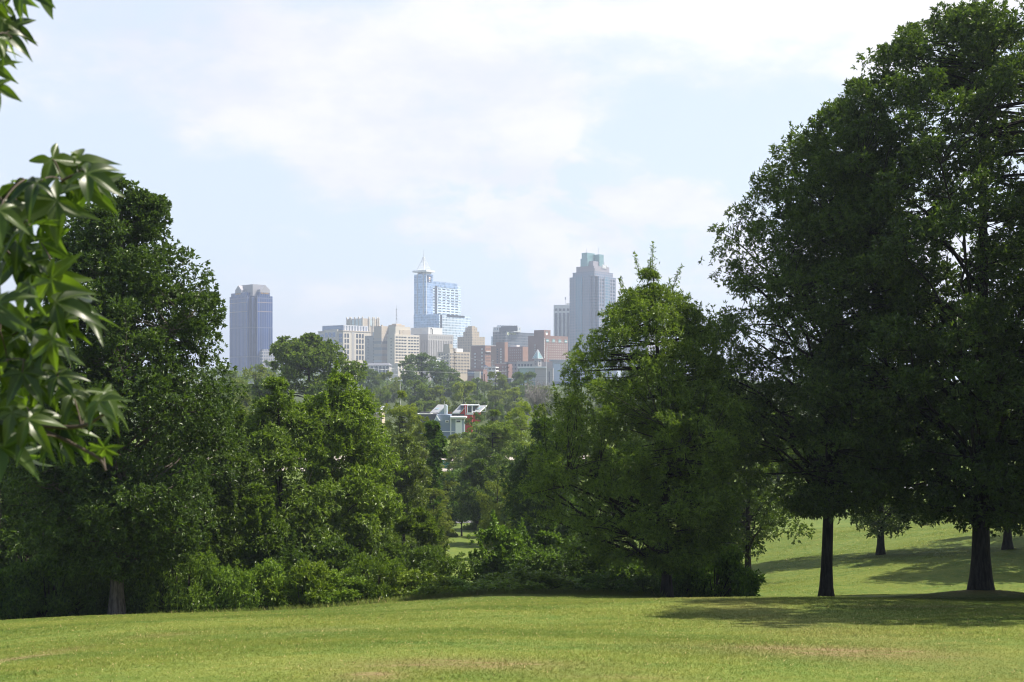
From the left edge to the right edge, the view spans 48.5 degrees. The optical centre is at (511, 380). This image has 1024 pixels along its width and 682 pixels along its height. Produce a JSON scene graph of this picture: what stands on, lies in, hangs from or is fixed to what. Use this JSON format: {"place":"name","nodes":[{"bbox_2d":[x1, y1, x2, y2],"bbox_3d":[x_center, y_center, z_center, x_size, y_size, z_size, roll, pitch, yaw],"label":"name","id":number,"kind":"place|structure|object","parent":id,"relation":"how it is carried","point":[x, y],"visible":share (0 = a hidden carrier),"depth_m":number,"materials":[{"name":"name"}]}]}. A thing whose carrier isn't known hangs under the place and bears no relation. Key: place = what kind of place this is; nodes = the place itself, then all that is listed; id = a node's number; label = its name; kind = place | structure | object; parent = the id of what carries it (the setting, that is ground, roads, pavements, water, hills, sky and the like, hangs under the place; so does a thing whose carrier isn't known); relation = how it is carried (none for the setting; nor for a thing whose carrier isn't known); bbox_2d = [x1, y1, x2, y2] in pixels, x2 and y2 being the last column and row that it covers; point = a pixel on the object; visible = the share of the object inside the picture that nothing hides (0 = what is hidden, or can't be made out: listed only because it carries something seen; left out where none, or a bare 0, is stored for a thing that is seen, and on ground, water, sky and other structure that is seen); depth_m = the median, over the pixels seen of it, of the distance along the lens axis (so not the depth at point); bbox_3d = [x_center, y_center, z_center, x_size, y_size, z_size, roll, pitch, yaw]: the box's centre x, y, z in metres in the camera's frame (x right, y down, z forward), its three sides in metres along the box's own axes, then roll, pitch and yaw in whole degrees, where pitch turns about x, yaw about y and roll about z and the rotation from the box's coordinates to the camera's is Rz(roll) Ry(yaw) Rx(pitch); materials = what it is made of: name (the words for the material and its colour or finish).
{"place":"outdoors","nodes":[
{"label":"outdoors","id":0,"kind":"place"},
{"bbox_2d":[0,381,1023,681],"bbox_3d":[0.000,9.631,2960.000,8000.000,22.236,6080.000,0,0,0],"label":"ground","id":1,"kind":"structure","parent":0,"point":[462,545],"depth_m":20.29,"materials":[{"name":"green plant"}]},
{"bbox_2d":[0,476,36,563],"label":"woodland tree","id":2,"kind":"object","parent":1,"relation":"on","point":[15,516],"visible":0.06,"depth_m":55.22,"materials":[{"name":"green plant"}]},
{"bbox_2d":[0,566,44,619],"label":"shrub","id":3,"kind":"object","parent":1,"relation":"on","point":[34,585],"visible":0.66,"depth_m":44.93,"materials":[{"name":"green plant"}]},
{"bbox_2d":[0,383,99,602],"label":"woodland tree","id":4,"kind":"object","parent":1,"relation":"on","point":[11,551],"visible":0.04,"depth_m":51.77,"materials":[{"name":"green plant"}]},
{"bbox_2d":[0,547,101,619],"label":"shrub","id":5,"kind":"object","parent":1,"relation":"on","point":[56,606],"visible":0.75,"depth_m":45.45,"materials":[{"name":"green plant"}]},
{"bbox_2d":[0,0,134,482],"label":"sweetgum tree","id":6,"kind":"object","parent":1,"relation":"on","point":[26,205],"visible":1,"depth_m":1.94,"materials":[{"name":"green plant"}]},
{"bbox_2d":[50,572,109,615],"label":"shrub","id":7,"kind":"object","parent":1,"relation":"on","point":[103,589],"visible":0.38,"depth_m":45.90,"materials":[{"name":"green plant"}]},
{"bbox_2d":[0,177,249,614],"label":"oak tree","id":8,"kind":"object","parent":1,"relation":"on","point":[149,530],"visible":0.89,"depth_m":43.42,"materials":[{"name":"green plant"}]},
{"bbox_2d":[124,563,176,613],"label":"shrub","id":9,"kind":"object","parent":1,"relation":"on","point":[132,605],"visible":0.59,"depth_m":45.80,"materials":[{"name":"green plant"}]},
{"bbox_2d":[102,430,233,600],"bbox_3d":[-16.271,6.838,53.138,6.659,9.306,6.658,0,0,-34],"label":"woodland tree","id":10,"kind":"object","parent":1,"relation":"on","point":[211,485],"visible":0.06,"depth_m":52.41,"materials":[{"name":"green plant"}]},
{"bbox_2d":[129,540,234,613],"bbox_3d":[-13.323,8.259,46.542,4.476,3.808,3.258,0,0,-6],"label":"shrub","id":11,"kind":"object","parent":1,"relation":"on","point":[186,596],"visible":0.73,"depth_m":45.92,"materials":[{"name":"green plant"}]},
{"bbox_2d":[180,401,274,592],"bbox_3d":[-14.009,6.400,54.639,5.326,10.846,5.722,0,0,-16],"label":"woodland tree","id":12,"kind":"object","parent":1,"relation":"on","point":[229,509],"visible":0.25,"depth_m":54.00,"materials":[{"name":"green plant"}]},
{"bbox_2d":[196,563,266,610],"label":"shrub","id":13,"kind":"object","parent":1,"relation":"on","point":[225,577],"visible":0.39,"depth_m":46.02,"materials":[{"name":"green plant"}]},
{"bbox_2d":[229,365,277,417],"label":"background tree","id":14,"kind":"object","parent":1,"relation":"on","point":[259,373],"visible":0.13,"depth_m":298.24,"materials":[{"name":"green plant"}]},
{"bbox_2d":[230,284,279,382],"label":"glass tower","id":15,"kind":"structure","parent":1,"relation":"on","point":[251,323],"depth_m":1513.44,"materials":[{"name":"glass"}]},
{"bbox_2d":[222,482,290,588],"bbox_3d":[-11.682,7.852,52.003,3.312,6.508,3.284,0,0,-39],"label":"tree","id":16,"kind":"object","parent":1,"relation":"on","point":[260,519],"visible":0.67,"depth_m":51.36,"materials":[{"name":"green plant"}]},
{"bbox_2d":[219,557,303,610],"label":"shrub","id":17,"kind":"object","parent":1,"relation":"on","point":[260,571],"visible":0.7,"depth_m":45.88,"materials":[{"name":"green plant"}]},
{"bbox_2d":[219,374,346,552],"bbox_3d":[-12.095,6.225,59.970,7.096,13.206,7.297,0,0,0],"label":"maple tree","id":18,"kind":"object","parent":1,"relation":"on","point":[271,448],"visible":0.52,"depth_m":58.71,"materials":[{"name":"green plant"}]},
{"bbox_2d":[248,529,328,606],"bbox_3d":[-10.448,8.842,52.167,4.229,4.335,4.367,0,0,0],"label":"bush","id":19,"kind":"object","parent":1,"relation":"on","point":[290,556],"visible":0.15,"depth_m":51.15,"materials":[{"name":"green plant"}]},
{"bbox_2d":[255,557,342,607],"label":"shrub","id":20,"kind":"object","parent":1,"relation":"on","point":[301,572],"visible":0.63,"depth_m":45.90,"materials":[{"name":"green plant"}]},
{"bbox_2d":[248,332,382,437],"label":"spreading tree","id":21,"kind":"object","parent":1,"relation":"on","point":[306,354],"visible":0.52,"depth_m":211.79,"materials":[{"name":"green plant"}]},
{"bbox_2d":[297,569,379,606],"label":"shrub","id":22,"kind":"object","parent":1,"relation":"on","point":[356,583],"visible":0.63,"depth_m":46.03,"materials":[{"name":"green plant"}]},
{"bbox_2d":[300,528,382,579],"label":"bush","id":23,"kind":"object","parent":1,"relation":"on","point":[337,552],"visible":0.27,"depth_m":53.45,"materials":[{"name":"green plant"}]},
{"bbox_2d":[275,358,411,556],"bbox_3d":[-9.539,5.958,63.229,7.940,14.438,7.752,0,0,0],"label":"maple tree","id":24,"kind":"object","parent":1,"relation":"on","point":[349,420],"visible":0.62,"depth_m":62.13,"materials":[{"name":"green plant"}]},
{"bbox_2d":[318,325,370,375],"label":"office building","id":25,"kind":"structure","parent":1,"relation":"on","point":[350,339],"depth_m":1575.54,"materials":[{"name":"concrete"}]},
{"bbox_2d":[346,316,379,335],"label":"office tower","id":26,"kind":"structure","parent":1,"relation":"on","point":[368,322],"depth_m":1733.36,"materials":[{"name":"beige concrete"}]},
{"bbox_2d":[333,422,402,554],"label":"maple tree","id":27,"kind":"object","parent":1,"relation":"on","point":[394,538],"visible":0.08,"depth_m":65.61,"materials":[{"name":"green plant"}]},
{"bbox_2d":[358,368,381,399],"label":"background tree","id":28,"kind":"object","parent":1,"relation":"on","point":[372,374],"visible":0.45,"depth_m":556.89,"materials":[{"name":"green plant"}]},
{"bbox_2d":[362,363,391,381],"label":"building","id":29,"kind":"structure","parent":1,"relation":"on","point":[379,367],"depth_m":1303.79,"materials":[{"name":"grey concrete"}]},
{"bbox_2d":[331,548,423,602],"bbox_3d":[-5.590,8.272,47.040,4.012,2.668,2.921,0,0,5],"label":"shrub","id":30,"kind":"object","parent":1,"relation":"on","point":[378,569],"visible":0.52,"depth_m":46.70,"materials":[{"name":"green plant"}]},
{"bbox_2d":[374,386,391,416],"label":"background tree","id":31,"kind":"object","parent":1,"relation":"on","point":[387,396],"visible":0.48,"depth_m":399.08,"materials":[{"name":"green plant"}]},
{"bbox_2d":[365,309,404,362],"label":"concrete building","id":32,"kind":"structure","parent":1,"relation":"on","point":[376,347],"depth_m":1486.78,"materials":[{"name":"beige concrete"}]},
{"bbox_2d":[373,370,401,402],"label":"background tree","id":33,"kind":"object","parent":1,"relation":"on","point":[394,387],"visible":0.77,"depth_m":518.40,"materials":[{"name":"green plant"}]},
{"bbox_2d":[368,527,429,568],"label":"bush","id":34,"kind":"object","parent":1,"relation":"on","point":[391,548],"visible":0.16,"depth_m":57.88,"materials":[{"name":"green plant"}]},
{"bbox_2d":[378,390,421,456],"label":"background tree","id":35,"kind":"object","parent":1,"relation":"on","point":[399,410],"visible":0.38,"depth_m":159.36,"materials":[{"name":"green plant"}]},
{"bbox_2d":[387,326,418,380],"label":"office building","id":36,"kind":"structure","parent":1,"relation":"on","point":[402,342],"depth_m":1447.90,"materials":[{"name":"concrete"}]},
{"bbox_2d":[380,432,433,544],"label":"willow tree","id":37,"kind":"object","parent":1,"relation":"on","point":[410,489],"visible":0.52,"depth_m":90.98,"materials":[{"name":"green plant"}]},
{"bbox_2d":[400,379,432,412],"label":"background tree","id":38,"kind":"object","parent":1,"relation":"on","point":[421,388],"visible":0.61,"depth_m":418.41,"materials":[{"name":"green plant"}]},
{"bbox_2d":[376,568,458,599],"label":"shrub","id":39,"kind":"object","parent":1,"relation":"on","point":[399,590],"visible":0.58,"depth_m":46.42,"materials":[{"name":"green plant"}]},
{"bbox_2d":[388,501,454,576],"bbox_3d":[-5.069,9.606,62.071,3.574,6.322,3.705,0,0,-27],"label":"bush","id":40,"kind":"object","parent":1,"relation":"on","point":[428,530],"visible":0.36,"depth_m":61.36,"materials":[{"name":"green plant"}]},
{"bbox_2d":[412,416,430,542],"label":"background tree","id":41,"kind":"object","parent":1,"relation":"on","point":[420,428],"visible":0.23,"depth_m":129.43,"materials":[{"name":"green plant"}]},
{"bbox_2d":[397,352,448,396],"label":"background tree","id":42,"kind":"object","parent":1,"relation":"on","point":[420,358],"visible":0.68,"depth_m":595.76,"materials":[{"name":"green plant"}]},
{"bbox_2d":[411,327,452,380],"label":"office building","id":43,"kind":"structure","parent":1,"relation":"on","point":[432,341],"depth_m":1509.84,"materials":[{"name":"grey concrete"}]},
{"bbox_2d":[421,419,448,528],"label":"ivy tree","id":44,"kind":"object","parent":1,"relation":"on","point":[436,442],"visible":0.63,"depth_m":104.40,"materials":[{"name":"green plant"}]},
{"bbox_2d":[417,488,454,559],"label":"background tree","id":45,"kind":"object","parent":1,"relation":"on","point":[439,492],"visible":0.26,"depth_m":97.78,"materials":[{"name":"green plant"}]},
{"bbox_2d":[392,544,480,595],"bbox_3d":[-3.699,9.399,54.324,4.182,3.286,4.423,0,0,-31],"label":"bush","id":46,"kind":"object","parent":1,"relation":"on","point":[434,553],"visible":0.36,"depth_m":53.39,"materials":[{"name":"green plant"}]},
{"bbox_2d":[422,385,454,413],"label":"background tree","id":47,"kind":"object","parent":1,"relation":"on","point":[437,389],"visible":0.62,"depth_m":418.09,"materials":[{"name":"green plant"}]},
{"bbox_2d":[412,254,470,347],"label":"glass tower","id":48,"kind":"structure","parent":1,"relation":"on","point":[437,304],"depth_m":1712.13,"materials":[{"name":"blue glass"}]},
{"bbox_2d":[418,401,466,437],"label":"house","id":49,"kind":"structure","parent":1,"relation":"on","point":[450,423],"depth_m":320.00,"materials":[{"name":"blue"}]},
{"bbox_2d":[408,576,482,596],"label":"shrub","id":50,"kind":"object","parent":1,"relation":"on","point":[455,581],"visible":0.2,"depth_m":46.89,"materials":[{"name":"green plant"}]},
{"bbox_2d":[433,366,460,396],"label":"background tree","id":51,"kind":"object","parent":1,"relation":"on","point":[452,374],"visible":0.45,"depth_m":606.75,"materials":[{"name":"green plant"}]},
{"bbox_2d":[438,471,464,536],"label":"background tree","id":52,"kind":"object","parent":1,"relation":"on","point":[448,485],"visible":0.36,"depth_m":137.10,"materials":[{"name":"green plant"}]},
{"bbox_2d":[437,344,469,381],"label":"office building","id":53,"kind":"structure","parent":1,"relation":"on","point":[462,362],"depth_m":1431.77,"materials":[{"name":"beige concrete"}]},
{"bbox_2d":[444,433,474,486],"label":"background tree","id":54,"kind":"object","parent":1,"relation":"on","point":[453,451],"visible":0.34,"depth_m":204.00,"materials":[{"name":"green plant"}]},
{"bbox_2d":[440,468,481,535],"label":"sumac tree","id":55,"kind":"object","parent":1,"relation":"on","point":[453,475],"visible":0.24,"depth_m":137.57,"materials":[{"name":"green plant"}]},
{"bbox_2d":[450,381,476,412],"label":"background tree","id":56,"kind":"object","parent":1,"relation":"on","point":[463,390],"visible":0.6,"depth_m":398.88,"materials":[{"name":"green plant"}]},
{"bbox_2d":[140,364,796,392],"bbox_3d":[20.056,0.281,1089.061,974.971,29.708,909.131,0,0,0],"label":"woodland","id":57,"kind":"object","parent":1,"relation":"on","point":[390,382],"visible":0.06,"depth_m":748.94,"materials":[{"name":"green plant"}]},
{"bbox_2d":[452,402,486,432],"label":"house","id":58,"kind":"structure","parent":1,"relation":"on","point":[472,409],"depth_m":337.00,"materials":[{"name":"red"}]},
{"bbox_2d":[457,326,484,368],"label":"office building","id":59,"kind":"structure","parent":1,"relation":"on","point":[468,340],"depth_m":1568.01,"materials":[{"name":"concrete"}]},
{"bbox_2d":[449,457,501,544],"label":"park tree","id":60,"kind":"object","parent":1,"relation":"on","point":[473,477],"visible":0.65,"depth_m":127.25,"materials":[{"name":"green plant"}]},
{"bbox_2d":[464,411,487,449],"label":"background tree","id":61,"kind":"object","parent":1,"relation":"on","point":[479,416],"visible":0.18,"depth_m":249.54,"materials":[{"name":"green plant"}]},
{"bbox_2d":[455,457,497,529],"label":"background tree","id":62,"kind":"object","parent":1,"relation":"on","point":[472,525],"visible":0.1,"depth_m":149.17,"materials":[{"name":"green plant"}]},
{"bbox_2d":[467,369,486,381],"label":"building","id":63,"kind":"structure","parent":1,"relation":"on","point":[474,373],"depth_m":1121.54,"materials":[{"name":"pink brick"}]},
{"bbox_2d":[471,345,495,381],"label":"brick building","id":64,"kind":"structure","parent":1,"relation":"on","point":[482,353],"depth_m":1385.92,"materials":[{"name":"pink brick"}]},
{"bbox_2d":[453,578,518,593],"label":"shrub","id":65,"kind":"object","parent":1,"relation":"on","point":[481,584],"visible":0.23,"depth_m":46.84,"materials":[{"name":"green plant"}]},
{"bbox_2d":[464,409,519,528],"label":"background tree","id":66,"kind":"object","parent":1,"relation":"on","point":[493,438],"visible":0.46,"depth_m":149.04,"materials":[{"name":"green plant"}]},
{"bbox_2d":[484,401,505,424],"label":"background tree","id":67,"kind":"object","parent":1,"relation":"on","point":[499,407],"visible":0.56,"depth_m":344.01,"materials":[{"name":"green plant"}]},
{"bbox_2d":[475,479,515,557],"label":"background tree","id":68,"kind":"object","parent":1,"relation":"on","point":[485,522],"visible":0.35,"depth_m":111.49,"materials":[{"name":"green plant"}]},
{"bbox_2d":[481,371,511,398],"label":"background tree","id":69,"kind":"object","parent":1,"relation":"on","point":[501,379],"visible":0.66,"depth_m":518.69,"materials":[{"name":"green plant"}]},
{"bbox_2d":[486,389,507,409],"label":"background tree","id":70,"kind":"object","parent":1,"relation":"on","point":[496,394],"visible":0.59,"depth_m":447.78,"materials":[{"name":"green plant"}]},
{"bbox_2d":[491,342,507,366],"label":"brick building","id":71,"kind":"structure","parent":1,"relation":"on","point":[499,352],"depth_m":1355.31,"materials":[{"name":"brown brick"}]},
{"bbox_2d":[467,509,533,582],"bbox_3d":[-0.260,9.835,61.892,4.415,5.608,4.627,0,0,-31],"label":"bush","id":72,"kind":"object","parent":1,"relation":"on","point":[503,537],"visible":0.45,"depth_m":61.36,"materials":[{"name":"green plant"}]},
{"bbox_2d":[489,441,526,521],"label":"background tree","id":73,"kind":"object","parent":1,"relation":"on","point":[514,445],"visible":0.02,"depth_m":137.61,"materials":[{"name":"green plant"}]},
{"bbox_2d":[491,325,533,346],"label":"office building","id":74,"kind":"structure","parent":1,"relation":"on","point":[511,334],"depth_m":1611.83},
{"bbox_2d":[499,387,532,414],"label":"background tree","id":75,"kind":"object","parent":1,"relation":"on","point":[512,391],"visible":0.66,"depth_m":418.65,"materials":[{"name":"green plant"}]},
{"bbox_2d":[508,345,527,361],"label":"brick building","id":76,"kind":"structure","parent":1,"relation":"on","point":[516,353],"depth_m":1396.52,"materials":[{"name":"brick"}]},
{"bbox_2d":[504,401,534,465],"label":"background tree","id":77,"kind":"object","parent":1,"relation":"on","point":[520,414],"visible":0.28,"depth_m":169.00,"materials":[{"name":"green plant"}]},
{"bbox_2d":[511,371,536,396],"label":"background tree","id":78,"kind":"object","parent":1,"relation":"on","point":[520,377],"visible":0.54,"depth_m":598.17,"materials":[{"name":"green plant"}]},
{"bbox_2d":[478,563,577,591],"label":"shrub","id":79,"kind":"object","parent":1,"relation":"on","point":[529,579],"visible":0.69,"depth_m":46.49,"materials":[{"name":"green plant"}]},
{"bbox_2d":[505,361,552,380],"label":"stone building","id":80,"kind":"structure","parent":1,"relation":"on","point":[523,363],"depth_m":1231.63,"materials":[{"name":"grey stone"}]},
{"bbox_2d":[517,366,552,385],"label":"concrete hall","id":81,"kind":"structure","parent":1,"relation":"on","point":[540,371],"depth_m":1079.62,"materials":[{"name":"grey concrete"}]},
{"bbox_2d":[499,521,574,584],"bbox_3d":[1.626,9.836,60.108,4.727,4.901,5.219,0,0,0],"label":"bush","id":82,"kind":"object","parent":1,"relation":"on","point":[545,559],"visible":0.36,"depth_m":59.56,"materials":[{"name":"green plant"}]},
{"bbox_2d":[522,379,551,417],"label":"bare tree","id":83,"kind":"object","parent":1,"relation":"on","point":[534,397],"visible":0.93,"depth_m":334.07,"materials":[{"name":"grey plant"}]},
{"bbox_2d":[498,417,584,555],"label":"woodland tree","id":84,"kind":"object","parent":1,"relation":"on","point":[517,507],"visible":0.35,"depth_m":83.09,"materials":[{"name":"green plant"}]},
{"bbox_2d":[528,330,567,361],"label":"hotel building","id":85,"kind":"structure","parent":1,"relation":"on","point":[541,341],"depth_m":1341.73,"materials":[{"name":"brick"}]},
{"bbox_2d":[554,297,569,359],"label":"office tower","id":86,"kind":"structure","parent":1,"relation":"on","point":[561,320],"depth_m":1722.22,"materials":[{"name":"white concrete"}]},
{"bbox_2d":[522,576,611,592],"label":"shrub","id":87,"kind":"object","parent":1,"relation":"on","point":[580,583],"visible":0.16,"depth_m":47.10,"materials":[{"name":"green plant"}]},
{"bbox_2d":[552,534,607,590],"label":"bush","id":88,"kind":"object","parent":1,"relation":"on","point":[568,560],"visible":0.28,"depth_m":57.05,"materials":[{"name":"green plant"}]},
{"bbox_2d":[549,358,616,384],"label":"convention hall","id":89,"kind":"structure","parent":1,"relation":"on","point":[557,366],"depth_m":1129.12,"materials":[{"name":"grey concrete"}]},
{"bbox_2d":[562,407,616,543],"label":"background tree","id":90,"kind":"object","parent":1,"relation":"on","point":[590,468],"visible":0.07,"depth_m":121.31,"materials":[{"name":"green plant"}]},
{"bbox_2d":[570,248,615,358],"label":"stepped tower","id":91,"kind":"structure","parent":1,"relation":"on","point":[592,286],"depth_m":1576.15,"materials":[{"name":"glass"}]},
{"bbox_2d":[573,572,642,593],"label":"shrub","id":92,"kind":"object","parent":1,"relation":"on","point":[595,577],"visible":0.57,"depth_m":47.35,"materials":[{"name":"green plant"}]},
{"bbox_2d":[573,545,646,584],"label":"bush","id":93,"kind":"object","parent":1,"relation":"on","point":[630,570],"visible":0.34,"depth_m":56.48,"materials":[{"name":"green plant"}]},
{"bbox_2d":[509,241,762,596],"bbox_3d":[4.949,1.802,45.975,10.161,14.764,10.036,0,0,0],"label":"willow oak","id":94,"kind":"object","parent":1,"relation":"on","point":[641,482],"visible":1,"depth_m":44.34,"materials":[{"name":"green plant"}]},
{"bbox_2d":[609,573,678,596],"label":"shrub","id":95,"kind":"object","parent":1,"relation":"on","point":[640,579],"visible":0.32,"depth_m":47.95,"materials":[{"name":"green plant"}]},
{"bbox_2d":[656,564,711,597],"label":"shrub","id":96,"kind":"object","parent":1,"relation":"on","point":[679,586],"visible":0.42,"depth_m":48.76,"materials":[{"name":"green plant"}]},
{"bbox_2d":[672,543,766,596],"bbox_3d":[8.943,8.466,49.460,4.183,3.032,3.247,0,0,17],"label":"shrub","id":97,"kind":"object","parent":1,"relation":"on","point":[727,569],"visible":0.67,"depth_m":48.85,"materials":[{"name":"green plant"}]},
{"bbox_2d":[690,402,814,576],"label":"park tree","id":98,"kind":"object","parent":1,"relation":"on","point":[755,505],"visible":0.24,"depth_m":70.39,"materials":[{"name":"green plant"}]},
{"bbox_2d":[686,76,956,596],"bbox_3d":[12.620,-1.641,48.117,11.286,22.426,11.698,0,0,0],"label":"oak tree","id":99,"kind":"object","parent":1,"relation":"on","point":[827,494],"visible":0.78,"depth_m":46.09,"materials":[{"name":"green plant"}]},
{"bbox_2d":[814,368,955,554],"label":"park tree","id":100,"kind":"object","parent":1,"relation":"on","point":[883,523],"visible":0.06,"depth_m":79.08,"materials":[{"name":"green plant"}]},
{"bbox_2d":[764,0,1023,590],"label":"oak tree","id":101,"kind":"object","parent":1,"relation":"on","point":[983,328],"visible":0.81,"depth_m":44.11,"materials":[{"name":"green plant"}]},
{"bbox_2d":[943,392,1014,549],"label":"park tree","id":102,"kind":"object","parent":1,"relation":"on","point":[1007,543],"visible":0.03,"depth_m":75.00,"materials":[{"name":"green plant"}]},
{"bbox_2d":[0,0,1023,380],"label":"sky","id":103,"kind":"structure","parent":0,"point":[312,152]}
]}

